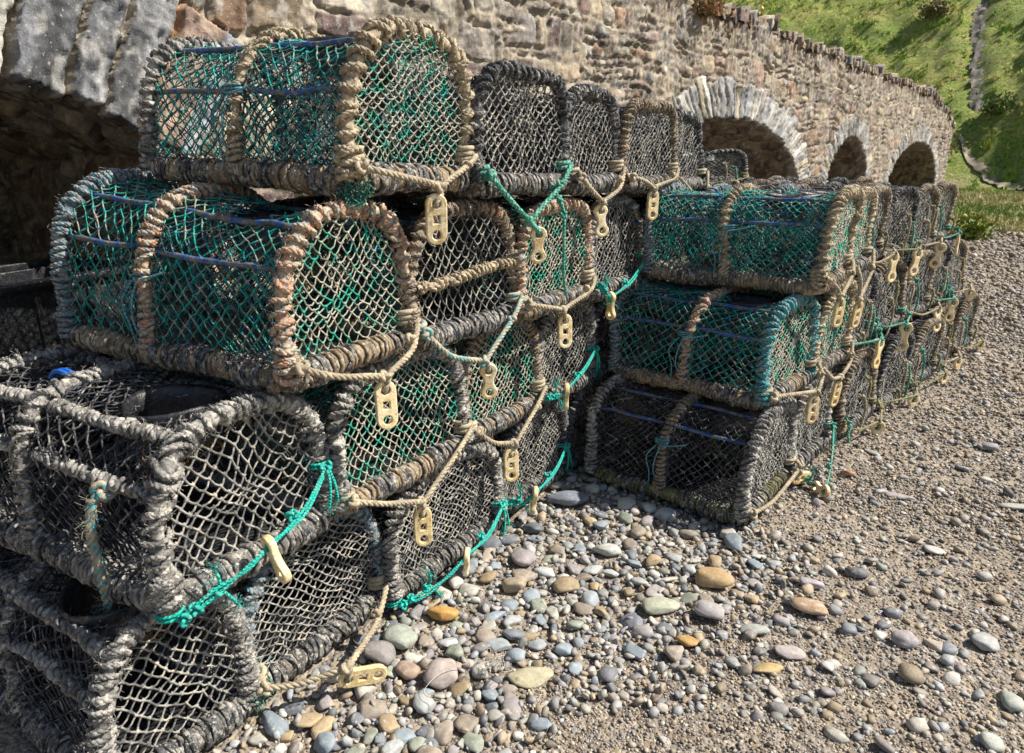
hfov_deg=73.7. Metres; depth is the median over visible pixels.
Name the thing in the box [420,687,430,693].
pebble
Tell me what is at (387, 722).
pebble
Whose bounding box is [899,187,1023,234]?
flat grass
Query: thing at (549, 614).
pebble
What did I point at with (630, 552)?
pebble
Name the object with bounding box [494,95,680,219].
lobster pot
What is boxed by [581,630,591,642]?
pebble
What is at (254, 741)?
pebble
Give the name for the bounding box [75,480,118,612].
frayed rope
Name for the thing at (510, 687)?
pebble
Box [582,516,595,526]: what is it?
pebble
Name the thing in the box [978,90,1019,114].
bush
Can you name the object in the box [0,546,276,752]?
lobster pot
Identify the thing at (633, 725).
pebble
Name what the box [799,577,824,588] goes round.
pebble
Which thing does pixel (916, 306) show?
lobster pot
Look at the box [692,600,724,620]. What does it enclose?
pebble
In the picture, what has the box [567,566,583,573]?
pebble
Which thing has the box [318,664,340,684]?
pebble
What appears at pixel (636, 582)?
pebble
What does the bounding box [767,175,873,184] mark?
lobster pot
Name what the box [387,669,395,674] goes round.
pebble
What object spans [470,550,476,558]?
pebble
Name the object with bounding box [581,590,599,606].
pebble
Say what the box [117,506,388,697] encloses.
lobster pot
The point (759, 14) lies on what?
wall plant
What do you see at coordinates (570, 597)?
pebble
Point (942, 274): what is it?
lobster pot
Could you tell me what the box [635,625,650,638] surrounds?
pebble
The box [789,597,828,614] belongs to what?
pebble
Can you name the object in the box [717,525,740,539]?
pebble
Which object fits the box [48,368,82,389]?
plastic strap
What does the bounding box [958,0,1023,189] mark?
path
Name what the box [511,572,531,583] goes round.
pebble
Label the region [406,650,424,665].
pebble
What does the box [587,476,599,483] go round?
pebble
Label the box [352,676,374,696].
pebble
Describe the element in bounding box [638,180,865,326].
lobster pot
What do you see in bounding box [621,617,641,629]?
pebble
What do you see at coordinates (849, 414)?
lobster pot
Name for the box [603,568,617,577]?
pebble
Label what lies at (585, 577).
pebble
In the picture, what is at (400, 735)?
pebble
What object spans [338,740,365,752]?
pebble
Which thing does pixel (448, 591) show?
pebble
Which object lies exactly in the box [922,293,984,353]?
lobster pot
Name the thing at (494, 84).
lobster pot
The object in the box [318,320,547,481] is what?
lobster pot
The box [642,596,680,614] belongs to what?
pebble
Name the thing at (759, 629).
pebble
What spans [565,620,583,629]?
pebble
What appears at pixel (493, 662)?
fishing line
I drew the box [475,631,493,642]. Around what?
pebble
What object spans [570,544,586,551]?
pebble
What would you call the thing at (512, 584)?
pebble
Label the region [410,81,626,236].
lobster pot
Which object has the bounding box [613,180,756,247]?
lobster pot
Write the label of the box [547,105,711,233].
lobster pot
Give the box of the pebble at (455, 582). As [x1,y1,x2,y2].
[445,575,466,588]
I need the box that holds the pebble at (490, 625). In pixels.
[479,619,496,631]
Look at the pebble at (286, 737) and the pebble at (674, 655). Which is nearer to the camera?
the pebble at (286, 737)
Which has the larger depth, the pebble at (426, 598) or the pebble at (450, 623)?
the pebble at (426, 598)
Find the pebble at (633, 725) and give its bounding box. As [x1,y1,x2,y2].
[626,719,641,731]
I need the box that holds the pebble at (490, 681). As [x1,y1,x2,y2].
[485,679,494,686]
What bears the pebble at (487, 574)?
on the beach
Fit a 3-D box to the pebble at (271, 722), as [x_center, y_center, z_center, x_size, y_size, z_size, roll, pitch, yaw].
[-0.546,0.795,1.575,0.068,0.028,0.061,-7,19,-22]
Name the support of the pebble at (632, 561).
on the beach
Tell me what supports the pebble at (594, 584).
on the beach
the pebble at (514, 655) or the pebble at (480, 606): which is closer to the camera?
the pebble at (514, 655)
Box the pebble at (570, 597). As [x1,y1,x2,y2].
[561,589,582,604]
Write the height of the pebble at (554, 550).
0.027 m
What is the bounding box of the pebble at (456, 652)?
[444,645,463,658]
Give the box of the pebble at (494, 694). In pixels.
[481,685,502,702]
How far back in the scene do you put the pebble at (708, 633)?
1.86 m
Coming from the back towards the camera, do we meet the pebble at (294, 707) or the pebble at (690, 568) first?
the pebble at (690, 568)
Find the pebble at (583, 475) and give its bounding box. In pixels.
[578,470,588,480]
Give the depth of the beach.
1.94 m
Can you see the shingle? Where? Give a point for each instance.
(391, 689)
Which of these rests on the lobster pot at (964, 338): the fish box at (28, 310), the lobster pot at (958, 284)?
the lobster pot at (958, 284)
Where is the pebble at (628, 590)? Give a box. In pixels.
[620,586,638,595]
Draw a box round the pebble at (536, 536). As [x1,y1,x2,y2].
[531,533,542,543]
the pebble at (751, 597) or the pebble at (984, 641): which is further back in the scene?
the pebble at (751, 597)
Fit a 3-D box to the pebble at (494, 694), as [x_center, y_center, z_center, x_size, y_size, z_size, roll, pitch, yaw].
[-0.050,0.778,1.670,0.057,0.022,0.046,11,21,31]
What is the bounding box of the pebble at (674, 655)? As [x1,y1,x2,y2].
[667,648,682,664]
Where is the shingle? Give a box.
[207,405,1023,752]
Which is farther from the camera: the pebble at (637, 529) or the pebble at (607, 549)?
the pebble at (637, 529)
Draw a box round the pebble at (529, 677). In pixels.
[506,666,553,688]
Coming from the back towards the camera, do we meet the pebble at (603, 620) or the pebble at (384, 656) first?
the pebble at (603, 620)
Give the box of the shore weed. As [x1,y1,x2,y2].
[949,208,994,240]
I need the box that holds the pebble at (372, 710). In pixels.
[361,697,384,727]
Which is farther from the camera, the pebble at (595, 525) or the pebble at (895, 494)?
the pebble at (895, 494)
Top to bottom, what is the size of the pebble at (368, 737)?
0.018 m
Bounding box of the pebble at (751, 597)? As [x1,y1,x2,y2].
[745,594,762,602]
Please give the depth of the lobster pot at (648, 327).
4.12 m
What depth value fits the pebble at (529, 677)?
1.71 m
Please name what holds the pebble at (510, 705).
on the beach
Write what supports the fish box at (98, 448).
on the beach
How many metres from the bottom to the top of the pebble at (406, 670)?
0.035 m
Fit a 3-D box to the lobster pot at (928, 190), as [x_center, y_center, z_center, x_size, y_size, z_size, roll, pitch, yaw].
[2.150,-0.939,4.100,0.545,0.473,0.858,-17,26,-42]
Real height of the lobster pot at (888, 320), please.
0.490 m
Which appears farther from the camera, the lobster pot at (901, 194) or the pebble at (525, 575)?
the lobster pot at (901, 194)
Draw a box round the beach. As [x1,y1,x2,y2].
[0,229,1023,752]
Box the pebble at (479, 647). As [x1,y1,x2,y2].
[476,642,484,652]
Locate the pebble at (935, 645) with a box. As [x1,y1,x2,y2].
[923,638,957,655]
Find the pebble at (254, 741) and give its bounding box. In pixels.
[248,733,266,745]
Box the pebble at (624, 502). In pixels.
[615,496,634,508]
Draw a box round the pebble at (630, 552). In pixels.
[626,549,636,555]
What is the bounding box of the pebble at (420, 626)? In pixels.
[410,624,425,630]
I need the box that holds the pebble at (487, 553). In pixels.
[475,546,499,561]
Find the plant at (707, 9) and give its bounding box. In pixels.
[693,0,729,19]
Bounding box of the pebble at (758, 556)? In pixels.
[751,554,761,558]
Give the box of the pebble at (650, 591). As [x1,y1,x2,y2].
[645,584,665,596]
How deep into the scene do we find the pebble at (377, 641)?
1.83 m
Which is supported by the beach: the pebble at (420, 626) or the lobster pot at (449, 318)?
the pebble at (420, 626)
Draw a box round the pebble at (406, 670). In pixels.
[395,660,420,679]
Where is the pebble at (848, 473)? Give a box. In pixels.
[840,470,855,476]
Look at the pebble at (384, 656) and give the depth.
1.77 m
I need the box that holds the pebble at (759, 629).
[739,623,770,633]
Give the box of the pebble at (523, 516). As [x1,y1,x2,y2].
[516,513,530,518]
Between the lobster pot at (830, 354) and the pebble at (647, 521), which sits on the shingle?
the pebble at (647, 521)
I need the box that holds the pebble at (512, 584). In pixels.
[501,577,525,592]
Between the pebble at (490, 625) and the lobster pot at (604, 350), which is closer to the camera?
the pebble at (490, 625)
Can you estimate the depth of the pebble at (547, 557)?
2.22 m
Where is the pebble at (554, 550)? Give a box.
[549,544,564,557]
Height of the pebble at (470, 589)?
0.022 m
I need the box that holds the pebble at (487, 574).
[477,567,496,583]
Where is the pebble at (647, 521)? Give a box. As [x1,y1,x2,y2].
[638,517,657,526]
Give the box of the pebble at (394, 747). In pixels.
[383,742,401,752]
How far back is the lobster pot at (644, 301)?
4.03 m
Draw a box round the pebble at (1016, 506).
[997,503,1023,509]
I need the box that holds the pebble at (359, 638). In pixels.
[353,632,367,643]
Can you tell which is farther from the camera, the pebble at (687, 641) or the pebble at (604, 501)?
the pebble at (604, 501)
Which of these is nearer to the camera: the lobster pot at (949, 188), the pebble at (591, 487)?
the pebble at (591, 487)
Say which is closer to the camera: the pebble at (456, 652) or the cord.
the pebble at (456, 652)
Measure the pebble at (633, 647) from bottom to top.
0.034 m
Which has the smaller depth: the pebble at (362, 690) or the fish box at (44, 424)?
the pebble at (362, 690)
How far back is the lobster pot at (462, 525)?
2.13 m
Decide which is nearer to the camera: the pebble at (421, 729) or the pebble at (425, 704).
the pebble at (421, 729)
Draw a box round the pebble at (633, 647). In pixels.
[621,639,642,661]
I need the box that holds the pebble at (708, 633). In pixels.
[705,630,716,638]
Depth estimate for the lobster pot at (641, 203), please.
3.10 m
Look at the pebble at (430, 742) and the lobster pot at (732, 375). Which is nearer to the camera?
the pebble at (430, 742)
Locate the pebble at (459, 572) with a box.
[452,561,474,577]
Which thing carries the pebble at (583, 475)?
on the beach
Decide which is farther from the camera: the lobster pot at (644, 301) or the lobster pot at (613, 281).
the lobster pot at (644, 301)
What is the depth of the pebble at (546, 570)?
2.15 m
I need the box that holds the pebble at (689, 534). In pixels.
[678,529,699,538]
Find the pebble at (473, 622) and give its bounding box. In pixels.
[467,617,480,626]
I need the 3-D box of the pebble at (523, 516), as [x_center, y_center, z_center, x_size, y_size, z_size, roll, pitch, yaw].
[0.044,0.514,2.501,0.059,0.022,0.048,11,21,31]
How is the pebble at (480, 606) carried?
on the beach
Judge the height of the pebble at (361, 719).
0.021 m
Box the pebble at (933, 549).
[923,544,946,554]
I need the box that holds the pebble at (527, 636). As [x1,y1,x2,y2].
[521,632,537,640]
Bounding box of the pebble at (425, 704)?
[417,694,433,714]
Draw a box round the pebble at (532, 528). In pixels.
[521,523,542,532]
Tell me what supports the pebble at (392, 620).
on the beach
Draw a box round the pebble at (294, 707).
[285,698,305,716]
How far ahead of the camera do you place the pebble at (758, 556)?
2.22 m
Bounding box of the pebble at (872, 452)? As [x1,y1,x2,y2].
[864,448,879,455]
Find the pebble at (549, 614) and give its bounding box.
[546,607,561,618]
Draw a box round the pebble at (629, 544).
[622,540,638,549]
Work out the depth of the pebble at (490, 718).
1.60 m
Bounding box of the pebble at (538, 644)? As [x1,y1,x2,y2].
[527,639,546,649]
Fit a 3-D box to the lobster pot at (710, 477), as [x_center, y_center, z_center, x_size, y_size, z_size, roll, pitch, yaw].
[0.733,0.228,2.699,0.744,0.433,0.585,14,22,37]
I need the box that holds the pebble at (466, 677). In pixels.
[455,671,475,687]
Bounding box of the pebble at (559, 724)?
[552,719,564,732]
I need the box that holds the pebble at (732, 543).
[721,538,744,548]
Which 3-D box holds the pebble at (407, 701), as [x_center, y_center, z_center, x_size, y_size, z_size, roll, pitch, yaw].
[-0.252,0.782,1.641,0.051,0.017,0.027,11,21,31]
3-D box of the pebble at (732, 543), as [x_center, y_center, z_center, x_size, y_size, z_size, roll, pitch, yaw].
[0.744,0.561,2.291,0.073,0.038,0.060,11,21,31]
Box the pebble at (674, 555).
[667,550,683,560]
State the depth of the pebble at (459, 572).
2.13 m
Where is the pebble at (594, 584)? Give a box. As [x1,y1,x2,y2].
[587,580,602,589]
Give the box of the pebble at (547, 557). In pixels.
[543,554,551,564]
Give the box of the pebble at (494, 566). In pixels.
[490,561,500,569]
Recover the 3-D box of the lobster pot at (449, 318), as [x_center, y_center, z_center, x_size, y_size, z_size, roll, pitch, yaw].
[-0.390,-0.272,2.089,0.821,0.576,0.564,11,21,31]
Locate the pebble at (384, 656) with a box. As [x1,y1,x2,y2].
[370,646,395,664]
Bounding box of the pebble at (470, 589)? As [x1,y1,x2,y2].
[459,584,479,595]
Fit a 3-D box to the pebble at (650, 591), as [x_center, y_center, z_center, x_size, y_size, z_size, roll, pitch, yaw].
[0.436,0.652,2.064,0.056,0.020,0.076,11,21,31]
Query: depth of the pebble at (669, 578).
2.11 m
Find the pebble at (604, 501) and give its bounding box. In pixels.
[598,498,611,504]
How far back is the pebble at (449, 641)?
1.84 m
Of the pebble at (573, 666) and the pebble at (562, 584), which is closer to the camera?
the pebble at (573, 666)
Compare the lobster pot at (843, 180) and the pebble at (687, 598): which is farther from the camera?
the lobster pot at (843, 180)
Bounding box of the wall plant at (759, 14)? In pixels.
[755,1,779,27]
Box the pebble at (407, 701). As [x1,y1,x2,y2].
[399,697,415,707]
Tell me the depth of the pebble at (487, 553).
2.22 m
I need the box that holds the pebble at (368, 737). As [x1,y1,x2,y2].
[363,727,376,744]
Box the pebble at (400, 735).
[391,729,413,743]
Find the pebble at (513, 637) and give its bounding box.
[507,631,520,644]
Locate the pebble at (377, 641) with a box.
[368,633,386,648]
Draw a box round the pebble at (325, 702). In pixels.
[316,694,332,710]
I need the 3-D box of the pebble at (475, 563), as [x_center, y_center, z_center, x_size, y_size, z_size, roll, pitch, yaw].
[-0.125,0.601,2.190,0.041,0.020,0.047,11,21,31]
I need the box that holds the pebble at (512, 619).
[500,614,522,624]
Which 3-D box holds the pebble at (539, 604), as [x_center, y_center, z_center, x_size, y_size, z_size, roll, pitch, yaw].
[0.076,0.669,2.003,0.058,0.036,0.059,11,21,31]
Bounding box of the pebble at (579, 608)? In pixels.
[573,602,593,614]
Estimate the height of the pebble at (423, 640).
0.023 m
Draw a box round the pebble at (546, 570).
[538,565,552,578]
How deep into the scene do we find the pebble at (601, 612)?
1.97 m
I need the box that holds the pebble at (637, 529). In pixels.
[629,521,645,538]
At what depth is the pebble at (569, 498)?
2.57 m
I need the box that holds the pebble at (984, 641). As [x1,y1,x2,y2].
[971,631,999,651]
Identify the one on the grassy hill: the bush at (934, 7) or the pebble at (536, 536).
the bush at (934, 7)
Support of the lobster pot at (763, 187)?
on the lobster pot
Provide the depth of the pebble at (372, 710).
1.60 m
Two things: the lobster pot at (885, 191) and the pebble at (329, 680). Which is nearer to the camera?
the pebble at (329, 680)
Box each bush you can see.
[917,0,959,17]
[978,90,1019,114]
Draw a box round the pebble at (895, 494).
[885,491,914,499]
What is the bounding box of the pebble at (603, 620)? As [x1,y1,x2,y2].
[598,616,610,625]
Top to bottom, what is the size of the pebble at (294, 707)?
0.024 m
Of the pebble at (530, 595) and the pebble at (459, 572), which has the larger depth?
the pebble at (459, 572)
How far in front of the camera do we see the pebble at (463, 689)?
1.67 m
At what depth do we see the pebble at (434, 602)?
1.99 m
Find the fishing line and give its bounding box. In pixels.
[424,644,513,702]
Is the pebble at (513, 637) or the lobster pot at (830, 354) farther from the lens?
the lobster pot at (830, 354)
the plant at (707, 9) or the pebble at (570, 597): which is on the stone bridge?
the plant at (707, 9)
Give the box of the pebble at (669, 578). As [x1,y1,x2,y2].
[661,575,673,584]
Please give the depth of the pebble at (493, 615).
1.94 m
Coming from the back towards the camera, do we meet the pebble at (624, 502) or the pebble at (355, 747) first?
the pebble at (624, 502)
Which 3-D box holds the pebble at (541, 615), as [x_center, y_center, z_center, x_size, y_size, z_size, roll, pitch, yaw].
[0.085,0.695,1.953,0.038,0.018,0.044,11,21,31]
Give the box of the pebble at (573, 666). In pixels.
[568,661,581,673]
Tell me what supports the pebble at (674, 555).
on the beach
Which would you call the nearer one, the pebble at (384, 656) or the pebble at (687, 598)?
the pebble at (384, 656)
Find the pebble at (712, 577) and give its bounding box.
[695,567,734,587]
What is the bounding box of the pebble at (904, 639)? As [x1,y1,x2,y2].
[890,630,918,648]
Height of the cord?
0.365 m
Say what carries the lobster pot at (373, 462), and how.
on the lobster pot at (462, 525)
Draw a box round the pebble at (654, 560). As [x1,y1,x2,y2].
[641,555,659,568]
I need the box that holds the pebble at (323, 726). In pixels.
[313,719,331,738]
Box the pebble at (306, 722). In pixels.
[300,713,321,730]
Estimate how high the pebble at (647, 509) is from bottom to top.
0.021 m
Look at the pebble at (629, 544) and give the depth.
2.28 m
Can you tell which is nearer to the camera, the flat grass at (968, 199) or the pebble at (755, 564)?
the pebble at (755, 564)
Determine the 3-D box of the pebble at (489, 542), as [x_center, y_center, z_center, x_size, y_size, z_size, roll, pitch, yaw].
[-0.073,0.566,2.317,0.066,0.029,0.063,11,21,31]
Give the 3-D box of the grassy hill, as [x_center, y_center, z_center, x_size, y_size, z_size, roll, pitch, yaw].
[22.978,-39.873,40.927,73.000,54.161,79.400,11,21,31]
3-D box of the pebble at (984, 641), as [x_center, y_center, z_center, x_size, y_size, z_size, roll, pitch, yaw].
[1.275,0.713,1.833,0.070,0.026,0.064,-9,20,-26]
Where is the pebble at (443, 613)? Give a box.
[426,605,458,620]
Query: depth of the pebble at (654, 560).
2.19 m
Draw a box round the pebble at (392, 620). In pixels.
[384,616,399,628]
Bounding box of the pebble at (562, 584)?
[553,576,579,592]
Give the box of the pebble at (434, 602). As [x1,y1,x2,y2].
[426,598,439,606]
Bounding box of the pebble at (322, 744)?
[312,735,334,752]
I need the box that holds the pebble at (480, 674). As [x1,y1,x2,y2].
[472,664,487,678]
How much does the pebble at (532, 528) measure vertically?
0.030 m
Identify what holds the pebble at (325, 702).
on the beach
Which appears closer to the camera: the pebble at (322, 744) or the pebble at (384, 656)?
the pebble at (322, 744)
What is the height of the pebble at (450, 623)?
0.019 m
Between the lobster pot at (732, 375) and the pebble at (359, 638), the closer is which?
the pebble at (359, 638)
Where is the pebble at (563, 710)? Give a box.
[553,704,565,714]
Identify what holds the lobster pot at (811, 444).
on the beach
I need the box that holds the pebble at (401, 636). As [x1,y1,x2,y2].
[383,624,417,649]
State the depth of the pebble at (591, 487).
2.67 m
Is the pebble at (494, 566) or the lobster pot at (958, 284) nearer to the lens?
the pebble at (494, 566)
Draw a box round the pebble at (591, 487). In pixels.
[585,483,598,492]
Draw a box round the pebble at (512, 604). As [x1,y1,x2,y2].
[500,599,518,610]
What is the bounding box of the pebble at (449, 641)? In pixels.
[439,636,458,648]
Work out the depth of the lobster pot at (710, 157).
3.70 m
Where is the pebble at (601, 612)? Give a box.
[596,608,609,617]
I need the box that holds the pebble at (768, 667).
[753,662,783,673]
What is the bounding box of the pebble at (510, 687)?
[501,683,514,693]
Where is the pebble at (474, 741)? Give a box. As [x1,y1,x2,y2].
[458,726,486,751]
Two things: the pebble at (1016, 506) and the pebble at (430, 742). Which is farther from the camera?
the pebble at (1016, 506)
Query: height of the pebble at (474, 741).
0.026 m
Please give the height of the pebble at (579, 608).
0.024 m
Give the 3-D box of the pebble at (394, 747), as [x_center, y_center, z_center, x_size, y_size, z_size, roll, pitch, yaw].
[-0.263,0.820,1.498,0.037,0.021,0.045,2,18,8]
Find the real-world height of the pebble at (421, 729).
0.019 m
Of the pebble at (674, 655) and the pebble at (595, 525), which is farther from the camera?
the pebble at (595, 525)
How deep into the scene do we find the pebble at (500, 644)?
1.83 m
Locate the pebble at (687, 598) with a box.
[679,592,697,605]
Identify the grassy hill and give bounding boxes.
[719,0,1023,228]
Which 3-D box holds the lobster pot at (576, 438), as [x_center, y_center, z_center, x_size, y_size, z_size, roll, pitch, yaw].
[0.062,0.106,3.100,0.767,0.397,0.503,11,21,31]
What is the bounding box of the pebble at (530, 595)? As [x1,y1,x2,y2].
[524,590,539,601]
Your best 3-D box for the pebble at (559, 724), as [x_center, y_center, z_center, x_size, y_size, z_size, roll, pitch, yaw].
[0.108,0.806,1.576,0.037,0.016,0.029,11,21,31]
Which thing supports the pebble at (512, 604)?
on the shingle
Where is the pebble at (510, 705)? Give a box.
[498,691,522,720]
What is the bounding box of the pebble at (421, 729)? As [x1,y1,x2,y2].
[417,725,429,737]
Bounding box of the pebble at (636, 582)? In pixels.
[629,579,647,585]
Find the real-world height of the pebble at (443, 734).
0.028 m
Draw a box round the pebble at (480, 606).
[478,602,491,611]
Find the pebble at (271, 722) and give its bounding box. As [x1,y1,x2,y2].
[259,711,290,735]
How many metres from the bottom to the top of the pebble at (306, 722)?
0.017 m
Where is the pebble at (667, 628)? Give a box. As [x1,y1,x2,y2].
[656,624,673,632]
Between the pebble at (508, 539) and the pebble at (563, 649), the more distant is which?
the pebble at (508, 539)
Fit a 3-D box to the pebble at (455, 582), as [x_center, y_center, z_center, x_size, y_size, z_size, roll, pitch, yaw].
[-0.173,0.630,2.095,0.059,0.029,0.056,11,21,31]
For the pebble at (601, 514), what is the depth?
2.47 m
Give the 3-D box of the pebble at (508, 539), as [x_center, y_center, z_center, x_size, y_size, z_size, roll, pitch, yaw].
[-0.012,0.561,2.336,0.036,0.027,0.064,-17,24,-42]
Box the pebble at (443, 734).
[432,721,452,745]
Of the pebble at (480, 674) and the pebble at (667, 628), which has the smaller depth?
the pebble at (480, 674)
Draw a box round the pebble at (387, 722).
[378,714,398,732]
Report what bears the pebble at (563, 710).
on the beach
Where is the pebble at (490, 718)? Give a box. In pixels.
[488,712,503,723]
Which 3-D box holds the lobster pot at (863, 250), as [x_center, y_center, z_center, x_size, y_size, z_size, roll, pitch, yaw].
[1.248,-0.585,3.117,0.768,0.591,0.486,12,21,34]
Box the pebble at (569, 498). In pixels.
[545,490,588,505]
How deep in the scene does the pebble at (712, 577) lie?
2.08 m
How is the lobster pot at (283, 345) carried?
on the lobster pot at (373, 462)
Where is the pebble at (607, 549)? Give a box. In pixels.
[592,543,621,555]
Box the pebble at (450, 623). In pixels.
[445,620,462,629]
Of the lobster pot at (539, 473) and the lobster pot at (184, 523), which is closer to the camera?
the lobster pot at (184, 523)
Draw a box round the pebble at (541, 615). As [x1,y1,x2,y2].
[536,613,546,624]
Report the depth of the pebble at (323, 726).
1.56 m
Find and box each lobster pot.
[0,341,345,628]
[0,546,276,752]
[47,165,427,429]
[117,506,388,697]
[130,8,478,244]
[168,346,475,545]
[231,195,524,399]
[294,59,574,263]
[299,440,512,610]
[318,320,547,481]
[357,193,596,347]
[409,301,604,410]
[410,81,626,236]
[427,401,573,514]
[446,192,652,319]
[488,291,638,375]
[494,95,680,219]
[500,371,618,467]
[515,194,681,269]
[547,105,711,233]
[583,371,811,525]
[602,307,686,351]
[606,276,825,423]
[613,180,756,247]
[619,246,703,318]
[627,147,749,188]
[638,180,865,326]
[656,370,838,497]
[658,179,795,228]
[670,277,858,406]
[692,181,880,327]
[699,269,884,368]
[715,180,898,282]
[746,176,849,184]
[753,177,815,189]
[765,180,922,275]
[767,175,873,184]
[801,178,946,268]
[801,345,884,442]
[827,179,963,254]
[835,329,921,411]
[855,249,941,331]
[856,316,947,387]
[858,253,912,351]
[879,242,958,321]
[883,301,961,370]
[891,239,975,309]
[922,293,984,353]
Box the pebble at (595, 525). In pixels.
[588,520,609,531]
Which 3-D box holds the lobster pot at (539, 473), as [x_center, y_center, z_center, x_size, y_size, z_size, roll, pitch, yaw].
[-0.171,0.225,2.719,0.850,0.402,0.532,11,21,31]
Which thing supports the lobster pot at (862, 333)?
on the lobster pot at (849, 414)
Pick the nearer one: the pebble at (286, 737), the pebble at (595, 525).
the pebble at (286, 737)
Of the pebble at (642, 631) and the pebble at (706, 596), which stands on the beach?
the pebble at (706, 596)
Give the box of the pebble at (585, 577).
[573,574,591,581]
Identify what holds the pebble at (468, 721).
on the beach
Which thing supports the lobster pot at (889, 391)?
on the beach
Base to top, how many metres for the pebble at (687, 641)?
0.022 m
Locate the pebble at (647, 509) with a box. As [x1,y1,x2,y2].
[642,505,656,515]
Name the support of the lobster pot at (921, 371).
on the beach
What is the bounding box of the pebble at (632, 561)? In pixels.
[625,555,639,569]
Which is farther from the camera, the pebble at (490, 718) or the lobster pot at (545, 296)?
the lobster pot at (545, 296)
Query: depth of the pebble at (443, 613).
1.93 m
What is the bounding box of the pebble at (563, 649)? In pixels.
[558,641,568,657]
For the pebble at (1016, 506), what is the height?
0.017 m
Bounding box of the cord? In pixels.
[547,182,571,295]
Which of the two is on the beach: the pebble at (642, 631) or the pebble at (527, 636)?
the pebble at (527, 636)
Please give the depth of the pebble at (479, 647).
1.83 m
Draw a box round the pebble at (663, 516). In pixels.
[656,511,671,520]
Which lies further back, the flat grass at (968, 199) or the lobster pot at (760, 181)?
the flat grass at (968, 199)
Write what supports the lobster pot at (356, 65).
on the lobster pot at (283, 345)
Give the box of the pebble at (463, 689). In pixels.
[450,685,467,695]
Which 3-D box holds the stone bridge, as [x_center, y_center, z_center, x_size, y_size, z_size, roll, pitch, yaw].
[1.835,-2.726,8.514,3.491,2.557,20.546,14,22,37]
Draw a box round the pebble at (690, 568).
[682,564,695,575]
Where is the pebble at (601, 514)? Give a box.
[595,510,608,519]
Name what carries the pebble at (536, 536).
on the beach
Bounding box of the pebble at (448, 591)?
[435,587,453,597]
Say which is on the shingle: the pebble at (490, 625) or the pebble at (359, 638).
the pebble at (490, 625)
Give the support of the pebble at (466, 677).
on the beach
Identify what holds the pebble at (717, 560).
on the beach
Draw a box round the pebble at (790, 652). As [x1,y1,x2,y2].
[773,645,805,659]
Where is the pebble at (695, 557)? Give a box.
[686,551,702,564]
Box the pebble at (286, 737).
[279,730,293,742]
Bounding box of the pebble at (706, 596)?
[700,593,713,601]
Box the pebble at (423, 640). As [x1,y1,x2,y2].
[414,635,435,645]
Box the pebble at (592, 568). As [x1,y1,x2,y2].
[586,562,601,575]
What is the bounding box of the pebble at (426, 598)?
[415,593,428,602]
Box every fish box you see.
[0,256,160,382]
[0,354,144,479]
[0,439,120,568]
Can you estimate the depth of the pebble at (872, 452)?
3.02 m
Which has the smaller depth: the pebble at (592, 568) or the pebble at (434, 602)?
the pebble at (434, 602)
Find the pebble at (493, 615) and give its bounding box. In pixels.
[485,611,504,619]
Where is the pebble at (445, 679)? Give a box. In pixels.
[423,658,457,689]
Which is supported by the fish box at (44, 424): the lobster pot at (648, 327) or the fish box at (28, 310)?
the fish box at (28, 310)
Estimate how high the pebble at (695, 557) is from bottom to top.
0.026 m
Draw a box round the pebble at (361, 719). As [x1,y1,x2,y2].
[347,713,365,726]
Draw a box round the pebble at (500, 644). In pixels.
[485,638,510,651]
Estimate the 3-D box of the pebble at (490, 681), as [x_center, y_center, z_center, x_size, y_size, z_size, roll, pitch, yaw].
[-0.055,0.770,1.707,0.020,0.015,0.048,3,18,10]
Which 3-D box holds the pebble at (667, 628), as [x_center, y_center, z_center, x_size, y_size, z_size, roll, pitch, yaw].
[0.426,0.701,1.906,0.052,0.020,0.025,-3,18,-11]
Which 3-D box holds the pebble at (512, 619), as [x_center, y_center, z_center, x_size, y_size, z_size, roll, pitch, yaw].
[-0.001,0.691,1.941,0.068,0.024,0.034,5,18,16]
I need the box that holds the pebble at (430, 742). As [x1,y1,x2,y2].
[424,739,436,748]
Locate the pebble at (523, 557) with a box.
[510,549,536,566]
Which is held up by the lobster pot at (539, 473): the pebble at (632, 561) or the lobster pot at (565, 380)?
the lobster pot at (565, 380)
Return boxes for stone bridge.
[0,0,955,396]
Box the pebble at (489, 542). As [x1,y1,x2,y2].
[483,538,498,547]
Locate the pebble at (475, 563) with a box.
[470,558,478,566]
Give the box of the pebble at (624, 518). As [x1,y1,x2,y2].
[616,514,632,521]
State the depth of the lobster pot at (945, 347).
4.24 m
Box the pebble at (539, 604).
[530,598,547,611]
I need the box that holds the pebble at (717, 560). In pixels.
[705,553,724,567]
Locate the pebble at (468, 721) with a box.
[457,713,479,730]
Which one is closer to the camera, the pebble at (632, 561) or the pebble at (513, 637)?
the pebble at (513, 637)
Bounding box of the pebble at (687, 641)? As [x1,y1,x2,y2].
[675,635,699,646]
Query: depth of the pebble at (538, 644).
1.84 m
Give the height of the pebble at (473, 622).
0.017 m
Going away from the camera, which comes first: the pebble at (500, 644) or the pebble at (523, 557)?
the pebble at (500, 644)
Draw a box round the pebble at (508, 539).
[503,533,514,545]
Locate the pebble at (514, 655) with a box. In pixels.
[506,648,525,662]
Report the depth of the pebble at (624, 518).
2.46 m
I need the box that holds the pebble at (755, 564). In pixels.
[749,559,761,569]

